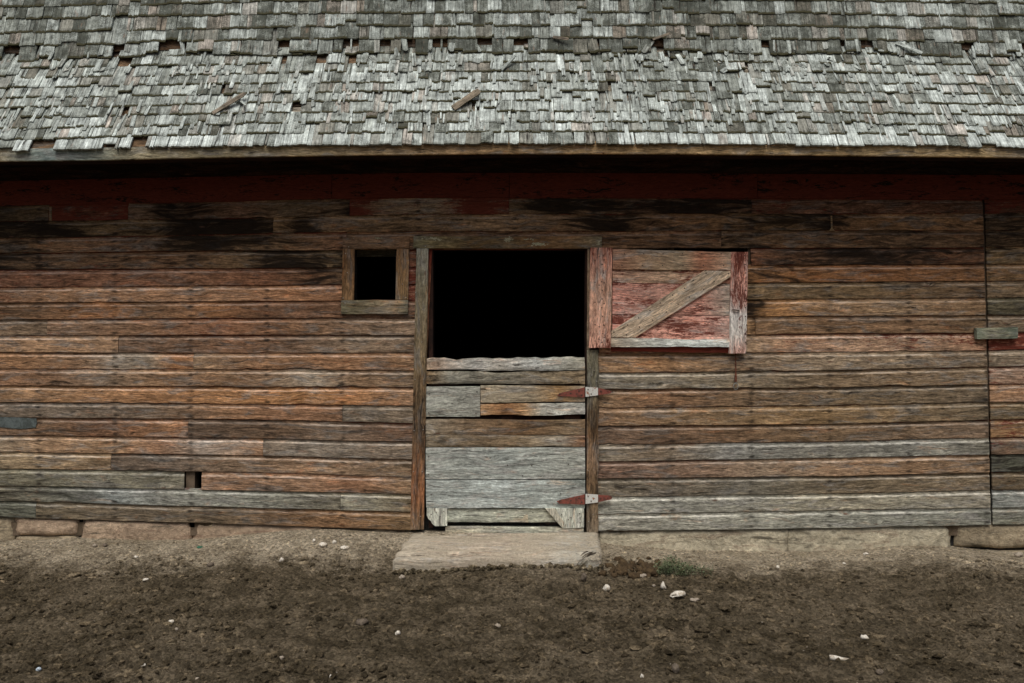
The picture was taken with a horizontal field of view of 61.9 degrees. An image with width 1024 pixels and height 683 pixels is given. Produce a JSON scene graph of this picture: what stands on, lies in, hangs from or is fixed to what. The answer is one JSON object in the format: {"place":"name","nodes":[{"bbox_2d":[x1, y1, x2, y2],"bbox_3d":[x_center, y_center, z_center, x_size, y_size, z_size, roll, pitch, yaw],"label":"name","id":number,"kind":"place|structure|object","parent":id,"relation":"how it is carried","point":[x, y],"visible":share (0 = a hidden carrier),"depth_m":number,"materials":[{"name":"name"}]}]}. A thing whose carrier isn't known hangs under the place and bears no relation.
{"place":"outdoors","nodes":[
{"label":"outdoors","id":0,"kind":"place"},
{"bbox_2d":[0,529,1023,682],"bbox_3d":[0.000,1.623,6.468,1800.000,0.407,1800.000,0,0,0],"label":"ground","id":1,"kind":"structure","parent":0,"point":[840,671],"depth_m":4.94,"materials":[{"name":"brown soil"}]},
{"bbox_2d":[207,562,214,566],"bbox_3d":[-2.097,1.554,5.938,0.057,0.035,0.038,0,0,0],"label":"stone","id":2,"kind":"object","parent":1,"relation":"on","point":[210,564],"visible":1,"depth_m":5.93,"materials":[{"name":"brown stone"}]},
{"bbox_2d":[319,542,327,546],"bbox_3d":[-1.367,1.470,6.170,0.063,0.040,0.048,0,0,0],"label":"stone","id":3,"kind":"object","parent":1,"relation":"on","point":[323,544],"visible":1,"depth_m":6.16,"materials":[{"name":"white stone"}]},
{"bbox_2d":[340,545,349,549],"bbox_3d":[-1.198,1.479,6.119,0.065,0.031,0.044,0,0,0],"label":"stone","id":4,"kind":"object","parent":1,"relation":"on","point":[344,547],"visible":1,"depth_m":6.11,"materials":[{"name":"white stone"}]},
{"bbox_2d":[355,618,368,625],"bbox_3d":[-0.831,1.557,4.733,0.074,0.040,0.044,0,0,-16],"label":"stone","id":5,"kind":"object","parent":1,"relation":"on","point":[363,621],"visible":1,"depth_m":4.72,"materials":[{"name":"stone"}]},
{"bbox_2d":[393,532,601,571],"bbox_3d":[-0.080,1.548,6.088,1.461,0.237,0.651,0,0,0],"label":"doorstep","id":6,"kind":"object","parent":1,"relation":"on","point":[423,553],"visible":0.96,"depth_m":5.94,"materials":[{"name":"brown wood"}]},
{"bbox_2d":[3,518,1008,680],"bbox_3d":[-0.027,1.462,5.216,7.883,0.280,2.560,0,0,0],"label":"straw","id":7,"kind":"object","parent":1,"relation":"on","point":[581,565],"visible":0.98,"depth_m":6.30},
{"bbox_2d":[0,0,1023,551],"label":"barn","id":8,"kind":"structure","parent":1,"relation":"on","point":[346,266],"depth_m":6.44,"materials":[{"name":"brown wood"}]},
{"bbox_2d":[211,92,245,114],"bbox_3d":[-2.015,-1.693,6.071,0.238,0.186,0.028,0,0,-16],"label":"loose slat","id":9,"kind":"object","parent":8,"relation":"on","point":[229,102],"visible":1,"depth_m":6.07,"materials":[{"name":"brown wood"}]},
{"bbox_2d":[341,237,409,313],"bbox_3d":[-1.028,-0.496,6.490,0.515,0.580,0.156,0,0,0],"label":"window","id":10,"kind":"structure","parent":8,"relation":"in","point":[350,304],"depth_m":6.42,"materials":[{"name":"brown wood"}]},
{"bbox_2d":[451,89,480,109],"bbox_3d":[-0.328,-1.723,6.079,0.214,0.173,0.037,0,0,-14],"label":"loose slat","id":11,"kind":"object","parent":8,"relation":"on","point":[466,99],"visible":1,"depth_m":6.08,"materials":[{"name":"brown wood"}]},
{"bbox_2d":[426,356,584,527],"bbox_3d":[-0.052,0.759,6.453,1.207,1.294,0.082,0,0,0],"label":"door","id":12,"kind":"structure","parent":8,"relation":"in","point":[503,445],"depth_m":6.43,"materials":[{"name":"grey wood"}]},
{"bbox_2d":[500,55,515,70],"bbox_3d":[-0.028,-2.047,6.272,0.123,0.134,0.019,0,0,-20],"label":"loose slat","id":13,"kind":"object","parent":8,"relation":"attached to","point":[508,62],"visible":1,"depth_m":6.27,"materials":[{"name":"grey wood"}]},
{"bbox_2d":[553,36,568,39],"bbox_3d":[0.364,-2.264,6.365,0.127,0.047,0.014,0,0,19],"label":"loose slat","id":14,"kind":"object","parent":8,"relation":"attached to","point":[560,38],"visible":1,"depth_m":6.36,"materials":[{"name":"wood"}]},
{"bbox_2d":[652,32,669,40],"bbox_3d":[1.115,-2.276,6.369,0.133,0.055,0.011,0,0,9],"label":"loose slat","id":15,"kind":"object","parent":8,"relation":"attached to","point":[661,36],"visible":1,"depth_m":6.37,"materials":[{"name":"wood"}]},
{"bbox_2d":[589,248,747,355],"bbox_3d":[1.172,-0.293,6.404,1.191,0.821,0.068,0,0,0],"label":"door","id":16,"kind":"structure","parent":8,"relation":"in","point":[661,300],"depth_m":6.39,"materials":[{"name":"brown wood"}]},
{"bbox_2d":[733,353,737,389],"bbox_3d":[1.683,0.213,6.420,0.040,0.300,0.012,0,0,0],"label":"strap","id":17,"kind":"object","parent":16,"relation":"hanging from","point":[735,378],"visible":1,"depth_m":6.42,"materials":[{"name":"metal"}]},
{"bbox_2d":[895,41,922,53],"bbox_3d":[2.953,-2.187,6.349,0.191,0.117,0.018,0,0,18],"label":"loose slat","id":18,"kind":"object","parent":8,"relation":"attached to","point":[900,44],"visible":1,"depth_m":6.35,"materials":[{"name":"grey wood"}]},
{"bbox_2d":[580,573,586,581],"bbox_3d":[0.463,1.528,5.521,0.041,0.066,0.062,0,0,0],"label":"stone","id":19,"kind":"object","parent":1,"relation":"on","point":[583,577],"visible":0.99,"depth_m":5.50,"materials":[{"name":"stone"}]},
{"bbox_2d":[603,584,609,591],"bbox_3d":[0.592,1.544,5.338,0.051,0.050,0.037,0,0,42],"label":"stone","id":20,"kind":"object","parent":1,"relation":"on","point":[606,587],"visible":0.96,"depth_m":5.32,"materials":[{"name":"white stone"}]},
{"bbox_2d":[598,556,684,579],"bbox_3d":[0.814,1.543,5.813,0.611,0.082,0.433,0,0,-34],"label":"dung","id":21,"kind":"object","parent":1,"relation":"on","point":[622,566],"visible":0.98,"depth_m":5.76,"materials":[{"name":"brown soil"}]},
{"bbox_2d":[660,581,665,588],"bbox_3d":[0.959,1.546,5.410,0.039,0.048,0.031,0,0,0],"label":"bone","id":22,"kind":"object","parent":1,"relation":"on","point":[662,586],"visible":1,"depth_m":5.40},
{"bbox_2d":[671,663,679,672],"bbox_3d":[0.784,1.567,4.088,0.038,0.051,0.045,0,0,0],"label":"stone","id":23,"kind":"object","parent":1,"relation":"on","point":[675,667],"visible":0.98,"depth_m":4.07,"materials":[{"name":"stone"}]},
{"bbox_2d":[670,590,685,597],"bbox_3d":[1.013,1.547,5.220,0.101,0.047,0.068,-4,1,-9],"label":"bone","id":24,"kind":"object","parent":1,"relation":"on","point":[678,593],"visible":1,"depth_m":5.20},
{"bbox_2d":[652,555,712,577],"bbox_3d":[1.141,1.529,5.793,0.518,0.128,0.324,0,0,0],"label":"weed","id":25,"kind":"object","parent":1,"relation":"on","point":[670,563],"visible":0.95,"depth_m":5.77,"materials":[{"name":"green plant"}]},
{"bbox_2d":[690,598,699,601],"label":"stone","id":26,"kind":"object","parent":1,"relation":"on","point":[694,599],"visible":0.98,"depth_m":5.17,"materials":[{"name":"beige stone"}]},
{"bbox_2d":[829,655,848,659],"bbox_3d":[1.643,1.582,4.272,0.107,0.025,0.022,0,0,0],"label":"bone","id":27,"kind":"object","parent":1,"relation":"on","point":[832,657],"visible":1,"depth_m":4.26},
{"bbox_2d":[860,635,868,638],"bbox_3d":[1.876,1.567,4.529,0.056,0.022,0.025,0,0,0],"label":"bone","id":28,"kind":"object","parent":1,"relation":"on","point":[864,636],"visible":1,"depth_m":4.52},
{"bbox_2d":[876,669,883,674],"bbox_3d":[1.767,1.590,4.105,0.033,0.028,0.032,0,0,-44],"label":"stone","id":29,"kind":"object","parent":1,"relation":"on","point":[879,671],"visible":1,"depth_m":4.10,"materials":[{"name":"brown stone"}]},
{"bbox_2d":[1014,552,1022,556],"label":"stone","id":30,"kind":"object","parent":1,"relation":"on","point":[1018,554],"visible":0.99,"depth_m":6.25,"materials":[{"name":"beige stone"}]}
]}

